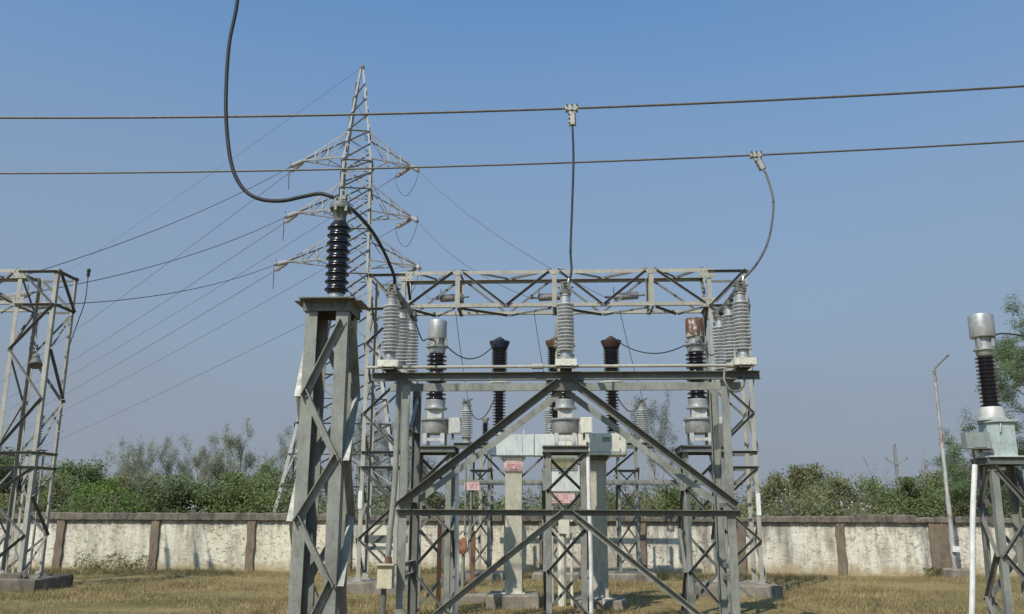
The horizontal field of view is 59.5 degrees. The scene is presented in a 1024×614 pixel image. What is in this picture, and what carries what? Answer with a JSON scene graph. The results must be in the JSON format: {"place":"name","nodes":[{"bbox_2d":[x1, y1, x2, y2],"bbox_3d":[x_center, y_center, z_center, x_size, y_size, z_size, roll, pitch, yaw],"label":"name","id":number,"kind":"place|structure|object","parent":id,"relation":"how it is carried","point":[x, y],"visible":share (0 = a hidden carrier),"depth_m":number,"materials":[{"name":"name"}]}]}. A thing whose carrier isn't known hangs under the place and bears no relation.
{"place":"outdoors","nodes":[
{"label":"outdoors","id":0,"kind":"place"},
{"bbox_2d":[0,561,1023,613],"bbox_3d":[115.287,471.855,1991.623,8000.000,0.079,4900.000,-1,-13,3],"label":"ground","id":1,"kind":"structure","parent":0,"point":[122,607],"depth_m":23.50,"materials":[{"name":"brown plant"}]},
{"bbox_2d":[0,446,53,511],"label":"bush","id":2,"kind":"object","parent":1,"relation":"on","point":[6,460],"visible":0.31,"depth_m":50.92,"materials":[{"name":"green plant"}]},
{"bbox_2d":[11,415,47,573],"bbox_3d":[-15.744,6.230,29.285,0.500,5.400,0.500,-1,-13,3],"label":"support stand","id":3,"kind":"object","parent":1,"relation":"on","point":[19,517],"visible":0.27,"depth_m":29.11,"materials":[{"name":"grey metal"}]},
{"bbox_2d":[0,268,78,591],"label":"gantry","id":4,"kind":"object","parent":1,"relation":"on","point":[19,579],"visible":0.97,"depth_m":27.34,"materials":[{"name":"metal"}]},
{"bbox_2d":[0,285,35,299],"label":"strain insulator","id":5,"kind":"object","parent":4,"relation":"attached to","point":[23,294],"visible":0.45,"depth_m":30.09,"materials":[{"name":"ceramic"}]},
{"bbox_2d":[28,344,42,368],"bbox_3d":[-14.858,1.532,27.992,0.395,0.873,1.026,8,-15,-28],"label":"floodlight","id":6,"kind":"object","parent":4,"relation":"attached to","point":[35,362],"visible":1,"depth_m":27.65,"materials":[{"name":"metal"}]},
{"bbox_2d":[70,269,90,343],"bbox_3d":[-13.977,0.155,28.907,0.424,2.921,0.139,6,-14,-23],"label":"dropper cable","id":7,"kind":"object","parent":4,"relation":"hanging from","point":[88,272],"visible":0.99,"depth_m":29.06,"materials":[{"name":"metal"}]},
{"bbox_2d":[0,475,86,513],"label":"bush","id":8,"kind":"object","parent":1,"relation":"on","point":[57,493],"visible":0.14,"depth_m":47.92,"materials":[{"name":"green plant"}]},
{"bbox_2d":[26,457,109,511],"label":"bush","id":9,"kind":"object","parent":1,"relation":"on","point":[68,470],"visible":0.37,"depth_m":52.87,"materials":[{"name":"green plant"}]},
{"bbox_2d":[55,475,163,512],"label":"bush","id":10,"kind":"object","parent":1,"relation":"on","point":[89,490],"visible":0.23,"depth_m":43.87,"materials":[{"name":"green plant"}]},
{"bbox_2d":[73,552,149,571],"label":"weeds","id":11,"kind":"object","parent":1,"relation":"on","point":[135,564],"visible":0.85,"depth_m":34.56,"materials":[{"name":"green plant"}]},
{"bbox_2d":[91,444,154,488],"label":"tree","id":12,"kind":"object","parent":1,"relation":"on","point":[107,453],"visible":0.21,"depth_m":60.60,"materials":[{"name":"green plant"}]},
{"bbox_2d":[102,471,206,510],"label":"bush","id":13,"kind":"object","parent":1,"relation":"on","point":[125,480],"visible":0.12,"depth_m":50.91,"materials":[{"name":"green plant"}]},
{"bbox_2d":[116,433,210,485],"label":"tree","id":14,"kind":"object","parent":1,"relation":"on","point":[128,469],"visible":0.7,"depth_m":57.69,"materials":[{"name":"green plant"}]},
{"bbox_2d":[128,474,232,512],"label":"bush","id":15,"kind":"object","parent":1,"relation":"on","point":[171,493],"visible":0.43,"depth_m":45.35,"materials":[{"name":"green plant"}]},
{"bbox_2d":[148,448,225,486],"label":"tree","id":16,"kind":"object","parent":1,"relation":"on","point":[205,471],"visible":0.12,"depth_m":65.16,"materials":[{"name":"green plant"}]},
{"bbox_2d":[177,434,244,487],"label":"tree","id":17,"kind":"object","parent":1,"relation":"on","point":[196,462],"visible":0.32,"depth_m":59.59,"materials":[{"name":"green plant"}]},
{"bbox_2d":[160,471,275,512],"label":"bush","id":18,"kind":"object","parent":1,"relation":"on","point":[241,481],"visible":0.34,"depth_m":46.77,"materials":[{"name":"green plant"}]},
{"bbox_2d":[199,416,288,485],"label":"tree","id":19,"kind":"object","parent":1,"relation":"on","point":[218,465],"visible":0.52,"depth_m":57.11,"materials":[{"name":"green plant"}]},
{"bbox_2d":[205,464,294,512],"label":"bush","id":20,"kind":"object","parent":1,"relation":"on","point":[258,503],"visible":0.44,"depth_m":45.70,"materials":[{"name":"green plant"}]},
{"bbox_2d":[226,420,298,484],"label":"tree","id":21,"kind":"object","parent":1,"relation":"on","point":[284,453],"visible":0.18,"depth_m":55.55,"materials":[{"name":"green plant"}]},
{"bbox_2d":[248,470,295,511],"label":"bush","id":22,"kind":"object","parent":1,"relation":"on","point":[287,479],"visible":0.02,"depth_m":51.95,"materials":[{"name":"green plant"}]},
{"bbox_2d":[286,296,369,613],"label":"pedestal stand","id":23,"kind":"object","parent":1,"relation":"on","point":[333,478],"visible":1,"depth_m":11.17,"materials":[{"name":"metal"}]},
{"bbox_2d":[324,195,351,295],"bbox_3d":[-2.301,-0.774,11.883,0.314,1.457,0.314,-1,-13,3],"label":"post insulator","id":24,"kind":"object","parent":23,"relation":"on","point":[338,251],"visible":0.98,"depth_m":11.78,"materials":[{"name":"ceramic"}]},
{"bbox_2d":[273,65,416,513],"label":"transmission tower","id":25,"kind":"structure","parent":1,"relation":"on","point":[381,386],"depth_m":50.85,"materials":[{"name":"metal"}]},
{"bbox_2d":[11,70,357,307],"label":"earth wire","id":26,"kind":"object","parent":25,"relation":"attached to","point":[228,161],"visible":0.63,"depth_m":66.44,"materials":[{"name":"metal"}]},
{"bbox_2d":[274,264,286,271],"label":"strain insulator","id":27,"kind":"object","parent":25,"relation":"attached to","point":[277,268],"visible":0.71,"depth_m":50.74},
{"bbox_2d":[4,271,273,426],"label":"power line","id":28,"kind":"object","parent":27,"relation":"attached to","point":[168,334],"visible":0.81,"depth_m":63.82,"materials":[{"name":"metal"}]},
{"bbox_2d":[274,260,287,265],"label":"strain insulator","id":29,"kind":"object","parent":25,"relation":"attached to","point":[283,262],"visible":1,"depth_m":49.05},
{"bbox_2d":[60,265,273,304],"bbox_3d":[-14.280,-1.178,39.518,0.033,6.224,16.974,-2,-13,10],"label":"power line","id":30,"kind":"object","parent":29,"relation":"attached to","point":[167,293],"visible":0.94,"depth_m":37.42,"materials":[{"name":"metal"}]},
{"bbox_2d":[284,211,297,218],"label":"strain insulator","id":31,"kind":"object","parent":25,"relation":"attached to","point":[290,215],"visible":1,"depth_m":49.77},
{"bbox_2d":[43,218,282,290],"bbox_3d":[-14.423,-2.705,39.927,0.033,8.528,17.342,-3,-14,13],"label":"power line","id":32,"kind":"object","parent":31,"relation":"attached to","point":[168,261],"visible":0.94,"depth_m":38.17,"materials":[{"name":"metal"}]},
{"bbox_2d":[284,215,297,222],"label":"strain insulator","id":33,"kind":"object","parent":25,"relation":"attached to","point":[289,220],"visible":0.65,"depth_m":51.46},
{"bbox_2d":[1,223,283,402],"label":"power line","id":34,"kind":"object","parent":33,"relation":"attached to","point":[169,298],"visible":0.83,"depth_m":65.91,"materials":[{"name":"metal"}]},
{"bbox_2d":[289,160,302,167],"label":"strain insulator","id":35,"kind":"object","parent":25,"relation":"attached to","point":[296,164],"visible":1,"depth_m":50.58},
{"bbox_2d":[2,167,288,282],"bbox_3d":[-14.994,-4.308,40.354,0.033,11.203,17.831,-4,-14,16],"label":"power line","id":36,"kind":"object","parent":35,"relation":"attached to","point":[154,230],"visible":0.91,"depth_m":38.38,"materials":[{"name":"metal"}]},
{"bbox_2d":[394,168,409,177],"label":"strain insulator","id":37,"kind":"object","parent":25,"relation":"attached to","point":[401,173],"visible":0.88,"depth_m":52.79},
{"bbox_2d":[5,178,393,411],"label":"power line","id":38,"kind":"object","parent":37,"relation":"attached to","point":[224,283],"visible":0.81,"depth_m":70.73,"materials":[{"name":"metal"}]},
{"bbox_2d":[395,218,410,228],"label":"strain insulator","id":39,"kind":"object","parent":25,"relation":"attached to","point":[404,222],"visible":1,"depth_m":52.02,"materials":[{"name":"ceramic"}]},
{"bbox_2d":[26,229,393,429],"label":"power line","id":40,"kind":"object","parent":39,"relation":"attached to","point":[222,325],"visible":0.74,"depth_m":70.33,"materials":[{"name":"metal"}]},
{"bbox_2d":[410,165,419,172],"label":"strain insulator","id":41,"kind":"object","parent":25,"relation":"attached to","point":[417,170],"visible":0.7,"depth_m":51.00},
{"bbox_2d":[419,171,604,296],"bbox_3d":[-1.153,-3.985,39.439,0.026,12.315,21.823,6,-14,-22],"label":"power line","id":42,"kind":"object","parent":41,"relation":"attached to","point":[505,240],"visible":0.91,"depth_m":37.04,"materials":[{"name":"metal"}]},
{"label":"strain insulator","id":43,"kind":"object","parent":25,"relation":"attached to","visible":0},
{"bbox_2d":[11,173,288,374],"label":"power line","id":44,"kind":"object","parent":43,"relation":"attached to","point":[182,252],"visible":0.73,"depth_m":65.17,"materials":[{"name":"metal"}]},
{"bbox_2d":[352,425,393,500],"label":"tree","id":45,"kind":"object","parent":1,"relation":"on","point":[354,449],"visible":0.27,"depth_m":62.22,"materials":[{"name":"green plant"}]},
{"bbox_2d":[353,395,412,515],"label":"tree","id":46,"kind":"object","parent":1,"relation":"on","point":[386,444],"visible":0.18,"depth_m":60.84,"materials":[{"name":"green plant"}]},
{"bbox_2d":[347,561,443,573],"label":"weeds","id":47,"kind":"object","parent":1,"relation":"on","point":[353,569],"visible":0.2,"depth_m":33.81,"materials":[{"name":"green plant"}]},
{"bbox_2d":[384,409,440,489],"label":"tree","id":48,"kind":"object","parent":1,"relation":"on","point":[425,467],"visible":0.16,"depth_m":65.92,"materials":[{"name":"green plant"}]},
{"bbox_2d":[375,471,462,515],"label":"bush","id":49,"kind":"object","parent":1,"relation":"on","point":[429,499],"visible":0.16,"depth_m":48.45,"materials":[{"name":"green plant"}]},
{"bbox_2d":[406,445,459,613],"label":"support stand","id":50,"kind":"object","parent":1,"relation":"on","point":[448,533],"visible":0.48,"depth_m":19.84,"materials":[{"name":"metal"}]},
{"bbox_2d":[421,319,461,444],"bbox_3d":[-1.640,1.751,20.675,0.995,2.935,0.700,-1,-13,3],"label":"current transformer","id":51,"kind":"object","parent":50,"relation":"on","point":[435,422],"visible":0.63,"depth_m":20.45,"materials":[{"name":"metal"}]},
{"bbox_2d":[436,524,441,608],"bbox_3d":[-1.715,6.132,21.143,0.110,1.950,0.110,-1,-13,3],"label":"steel post","id":52,"kind":"object","parent":1,"relation":"on","point":[439,561],"visible":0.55,"depth_m":21.09,"materials":[{"name":"metal"}]},
{"bbox_2d":[453,448,458,613],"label":"cable conduit","id":53,"kind":"object","parent":1,"relation":"on","point":[456,579],"visible":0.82,"depth_m":19.69,"materials":[{"name":"white plastic"}]},
{"bbox_2d":[442,447,488,602],"bbox_3d":[-1.171,5.695,23.422,1.153,4.051,0.824,-1,-13,3],"label":"lever post","id":54,"kind":"object","parent":1,"relation":"on","point":[472,596],"visible":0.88,"depth_m":23.16,"materials":[{"name":"metal"}]},
{"bbox_2d":[464,482,478,489],"bbox_3d":[-1.064,4.725,23.642,0.400,0.220,0.014,-1,-13,3],"label":"sign plate","id":55,"kind":"object","parent":54,"relation":"attached to","point":[472,485],"visible":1,"depth_m":23.64,"materials":[{"name":"metal"}]},
{"bbox_2d":[459,478,504,508],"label":"bush","id":56,"kind":"object","parent":1,"relation":"on","point":[476,501],"visible":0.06,"depth_m":48.24,"materials":[{"name":"green plant"}]},
{"bbox_2d":[477,417,488,568],"bbox_3d":[-1.014,6.996,33.191,0.500,5.800,0.500,-1,-13,3],"label":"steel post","id":57,"kind":"object","parent":1,"relation":"on","point":[485,420],"visible":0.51,"depth_m":33.03,"materials":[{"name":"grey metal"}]},
{"bbox_2d":[16,478,991,517],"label":"woods","id":58,"kind":"object","parent":1,"relation":"on","point":[628,490],"depth_m":160.60,"materials":[{"name":"plant"}]},
{"bbox_2d":[0,512,1023,576],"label":"boundary wall","id":59,"kind":"structure","parent":1,"relation":"on","point":[886,545],"depth_m":34.31,"materials":[{"name":"concrete"}]},
{"bbox_2d":[0,464,1023,517],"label":"scrub","id":60,"kind":"object","parent":1,"relation":"on","point":[499,502],"visible":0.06,"depth_m":41.08,"materials":[{"name":"green plant"}]},
{"bbox_2d":[484,336,633,609],"bbox_3d":[1.153,4.021,22.104,3.730,6.720,1.291,-1,-13,3],"label":"circuit breaker","id":61,"kind":"object","parent":1,"relation":"on","point":[603,447],"visible":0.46,"depth_m":21.75,"materials":[{"name":"grey metal"}]},
{"bbox_2d":[504,462,522,471],"bbox_3d":[0.039,3.921,22.003,0.460,0.240,0.014,-1,-13,3],"label":"sign plate","id":62,"kind":"object","parent":61,"relation":"attached to","point":[513,466],"visible":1,"depth_m":22.00,"materials":[{"name":"metal"}]},
{"bbox_2d":[552,493,574,502],"bbox_3d":[1.185,4.610,21.594,0.660,0.240,0.014,-1,-13,3],"label":"sign plate","id":63,"kind":"object","parent":61,"relation":"attached to","point":[566,497],"visible":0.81,"depth_m":21.59,"materials":[{"name":"metal"}]},
{"bbox_2d":[367,363,760,613],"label":"isolator stand","id":64,"kind":"object","parent":1,"relation":"on","point":[559,382],"visible":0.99,"depth_m":15.20,"materials":[{"name":"metal"}]},
{"bbox_2d":[377,280,418,383],"bbox_3d":[-2.031,0.554,16.519,0.360,1.585,2.470,-1,-13,3],"label":"isolator pole","id":65,"kind":"object","parent":64,"relation":"on","point":[399,337],"visible":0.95,"depth_m":15.60,"materials":[{"name":"ceramic"}]},
{"bbox_2d":[224,0,395,285],"bbox_3d":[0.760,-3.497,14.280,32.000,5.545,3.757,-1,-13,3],"label":"dropper cable","id":66,"kind":"object","parent":65,"relation":"attached to","point":[294,198],"visible":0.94,"depth_m":12.49,"materials":[{"name":"rubber"}]},
{"bbox_2d":[555,278,576,371],"bbox_3d":[0.974,0.525,16.352,0.360,1.585,2.470,-1,-13,3],"label":"isolator pole","id":67,"kind":"object","parent":64,"relation":"on","point":[565,361],"visible":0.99,"depth_m":15.24,"materials":[{"name":"ceramic"}]},
{"bbox_2d":[712,276,756,381],"bbox_3d":[3.940,0.497,16.187,0.360,1.585,2.470,-1,-13,3],"label":"isolator pole","id":68,"kind":"object","parent":64,"relation":"on","point":[731,332],"visible":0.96,"depth_m":15.25,"materials":[{"name":"ceramic"}]},
{"bbox_2d":[346,267,782,597],"bbox_3d":[1.229,3.593,26.454,12.270,9.549,2.221,-1,-13,3],"label":"gantry","id":69,"kind":"object","parent":1,"relation":"on","point":[752,588],"visible":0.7,"depth_m":26.68,"materials":[{"name":"metal"}]},
{"bbox_2d":[432,293,468,301],"bbox_3d":[-1.936,-0.380,28.215,1.322,0.489,0.247,-7,-15,28],"label":"strain insulator","id":70,"kind":"object","parent":69,"relation":"attached to","point":[447,298],"visible":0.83,"depth_m":28.13,"materials":[{"name":"ceramic"}]},
{"bbox_2d":[530,288,559,300],"bbox_3d":[1.159,-0.409,28.043,1.322,0.489,0.247,-7,-15,28],"label":"strain insulator","id":71,"kind":"object","parent":69,"relation":"attached to","point":[544,297],"visible":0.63,"depth_m":28.02,"materials":[{"name":"ceramic"}]},
{"bbox_2d":[605,287,644,299],"bbox_3d":[3.506,-0.432,27.912,1.322,0.489,0.247,-7,-15,28],"label":"strain insulator","id":72,"kind":"object","parent":69,"relation":"attached to","point":[631,295],"visible":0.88,"depth_m":27.77,"materials":[{"name":"ceramic"}]},
{"bbox_2d":[542,445,588,613],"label":"support stand","id":73,"kind":"object","parent":1,"relation":"on","point":[581,451],"visible":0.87,"depth_m":19.57,"materials":[{"name":"metal"}]},
{"bbox_2d":[548,319,591,444],"bbox_3d":[1.315,1.722,20.511,0.995,2.935,0.700,-1,-13,3],"label":"current transformer","id":74,"kind":"object","parent":73,"relation":"on","point":[564,422],"visible":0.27,"depth_m":20.08,"materials":[{"name":"metal"}]},
{"bbox_2d":[586,442,592,613],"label":"cable conduit","id":75,"kind":"object","parent":1,"relation":"on","point":[589,518],"visible":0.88,"depth_m":19.28,"materials":[{"name":"white plastic"}]},
{"bbox_2d":[444,443,742,582],"bbox_3d":[2.821,7.222,31.475,10.400,4.800,1.623,-1,-13,3],"label":"isolator stand","id":76,"kind":"object","parent":1,"relation":"on","point":[619,573],"visible":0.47,"depth_m":31.25,"materials":[{"name":"metal"}]},
{"bbox_2d":[460,398,472,442],"bbox_3d":[-1.632,4.091,32.266,0.450,1.627,0.450,-1,-13,3],"label":"post insulator","id":77,"kind":"object","parent":76,"relation":"on","point":[466,424],"visible":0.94,"depth_m":32.13,"materials":[{"name":"grey ceramic"}]},
{"bbox_2d":[543,399,551,433],"bbox_3d":[1.353,4.062,32.100,0.450,1.627,0.450,-1,-13,3],"label":"post insulator","id":78,"kind":"object","parent":76,"relation":"on","point":[547,417],"visible":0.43,"depth_m":31.98,"materials":[{"name":"ceramic"}]},
{"bbox_2d":[623,397,648,442],"bbox_3d":[4.421,4.032,31.929,0.885,1.627,0.450,-1,-13,3],"label":"post insulator","id":79,"kind":"object","parent":76,"relation":"on","point":[642,417],"visible":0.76,"depth_m":31.85,"materials":[{"name":"ceramic"}]},
{"bbox_2d":[607,485,663,517],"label":"bush","id":80,"kind":"object","parent":1,"relation":"on","point":[648,500],"visible":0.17,"depth_m":50.40,"materials":[{"name":"green plant"}]},
{"bbox_2d":[626,390,679,499],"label":"tree","id":81,"kind":"object","parent":1,"relation":"on","point":[659,436],"visible":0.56,"depth_m":56.71,"materials":[{"name":"green plant"}]},
{"bbox_2d":[650,477,746,517],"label":"bush","id":82,"kind":"object","parent":1,"relation":"on","point":[672,498],"visible":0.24,"depth_m":47.00,"materials":[{"name":"green plant"}]},
{"bbox_2d":[674,445,731,613],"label":"support stand","id":83,"kind":"object","parent":1,"relation":"on","point":[682,452],"visible":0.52,"depth_m":19.39,"materials":[{"name":"metal"}]},
{"bbox_2d":[682,317,721,444],"bbox_3d":[4.310,1.694,20.344,0.995,2.935,0.700,-1,-13,3],"label":"current transformer","id":84,"kind":"object","parent":83,"relation":"on","point":[697,422],"visible":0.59,"depth_m":20.19,"materials":[{"name":"metal"}]},
{"bbox_2d":[614,338,683,353],"bbox_3d":[3.261,0.841,21.688,0.027,0.729,2.656,9,-16,-33],"label":"jumper cable","id":85,"kind":"object","parent":84,"relation":"attached to","point":[647,352],"visible":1,"depth_m":21.58,"materials":[{"name":"metal"}]},
{"bbox_2d":[740,464,814,515],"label":"bush","id":86,"kind":"object","parent":1,"relation":"on","point":[795,472],"visible":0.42,"depth_m":49.87,"materials":[{"name":"green plant"}]},
{"bbox_2d":[759,463,848,515],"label":"bush","id":87,"kind":"object","parent":1,"relation":"on","point":[813,473],"visible":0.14,"depth_m":51.93,"materials":[{"name":"green plant"}]},
{"bbox_2d":[795,478,882,515],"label":"bush","id":88,"kind":"object","parent":1,"relation":"on","point":[843,487],"visible":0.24,"depth_m":47.21,"materials":[{"name":"green plant"}]},
{"bbox_2d":[850,475,904,514],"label":"bush","id":89,"kind":"object","parent":1,"relation":"on","point":[872,486],"visible":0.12,"depth_m":50.36,"materials":[{"name":"green plant"}]},
{"bbox_2d":[885,442,907,488],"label":"utility pole","id":90,"kind":"object","parent":1,"relation":"on","point":[895,462],"visible":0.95,"depth_m":113.78,"materials":[{"name":"metal"}]},
{"bbox_2d":[866,476,963,517],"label":"bush","id":91,"kind":"object","parent":1,"relation":"on","point":[920,494],"visible":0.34,"depth_m":46.65,"materials":[{"name":"green plant"}]},
{"bbox_2d":[922,566,942,576],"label":"weeds","id":92,"kind":"object","parent":1,"relation":"on","point":[937,570],"visible":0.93,"depth_m":32.84,"materials":[{"name":"green plant"}]},
{"bbox_2d":[890,470,990,516],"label":"bush","id":93,"kind":"object","parent":1,"relation":"on","point":[935,476],"visible":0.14,"depth_m":48.19,"materials":[{"name":"green plant"}]},
{"bbox_2d":[933,354,969,577],"bbox_3d":[16.101,5.838,33.091,0.923,8.326,0.823,-1,-13,3],"label":"lamp pole","id":94,"kind":"object","parent":1,"relation":"on","point":[954,571],"visible":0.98,"depth_m":32.68,"materials":[{"name":"metal"}]},
{"bbox_2d":[969,450,977,613],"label":"cable conduit","id":95,"kind":"object","parent":1,"relation":"on","point":[972,578],"visible":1,"depth_m":14.24,"materials":[{"name":"white plastic"}]},
{"bbox_2d":[928,290,1023,516],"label":"tree","id":96,"kind":"object","parent":1,"relation":"on","point":[1008,357],"visible":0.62,"depth_m":38.91,"materials":[{"name":"green plant"}]},
{"bbox_2d":[954,479,1023,517],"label":"bush","id":97,"kind":"object","parent":1,"relation":"on","point":[1006,504],"visible":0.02,"depth_m":49.57,"materials":[{"name":"green plant"}]},
{"bbox_2d":[969,456,1023,613],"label":"support stand","id":98,"kind":"object","parent":1,"relation":"on","point":[1011,475],"visible":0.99,"depth_m":14.43,"materials":[{"name":"metal"}]},
{"bbox_2d":[960,313,1017,456],"bbox_3d":[7.831,1.299,14.998,0.826,2.385,0.512,-1,-13,3],"label":"current transformer","id":99,"kind":"object","parent":98,"relation":"on","point":[995,435],"visible":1,"depth_m":14.84,"materials":[{"name":"grey ceramic"}]},
{"bbox_2d":[0,85,1023,118],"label":"bus wire","id":100,"kind":"object","parent":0,"point":[563,108],"visible":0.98,"depth_m":16.80,"materials":[{"name":"metal"}]},
{"bbox_2d":[565,103,577,125],"bbox_3d":[1.115,-3.584,16.705,0.240,0.421,0.151,-1,-13,3],"label":"tee clamp","id":101,"kind":"object","parent":100,"relation":"attached to","point":[571,109],"visible":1,"depth_m":16.69,"materials":[{"name":"metal"}]},
{"bbox_2d":[569,125,574,281],"bbox_3d":[1.073,-1.924,16.066,0.078,3.193,0.581,-3,-14,13],"label":"dropper cable","id":102,"kind":"object","parent":101,"relation":"hanging from","point":[571,218],"visible":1,"depth_m":16.11,"materials":[{"name":"metal"}]},
{"bbox_2d":[0,140,1023,173],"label":"bus wire","id":103,"kind":"object","parent":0,"point":[513,164],"visible":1,"depth_m":18.69,"materials":[{"name":"metal"}]},
{"bbox_2d":[749,150,765,170],"bbox_3d":[5.055,-2.997,18.397,0.309,0.421,0.151,-1,-13,3],"label":"tee clamp","id":104,"kind":"object","parent":103,"relation":"attached to","point":[756,156],"visible":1,"depth_m":18.39,"materials":[{"name":"metal"}]},
{"bbox_2d":[744,169,774,279],"bbox_3d":[4.673,-1.666,16.771,0.339,3.043,2.769,-6,-15,25],"label":"dropper cable","id":105,"kind":"object","parent":104,"relation":"hanging from","point":[769,235],"visible":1,"depth_m":16.73,"materials":[{"name":"metal"}]},
{"bbox_2d":[0,0,1023,515],"label":"sky","id":106,"kind":"structure","parent":0,"point":[872,270],"materials":[{"name":"blue"}]},
{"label":"strain insulator","id":107,"kind":"object","parent":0,"visible":0},
{"bbox_2d":[45,277,398,445],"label":"power line","id":108,"kind":"object","parent":107,"relation":"attached to","point":[218,365],"visible":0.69,"depth_m":71.73,"materials":[{"name":"metal"}]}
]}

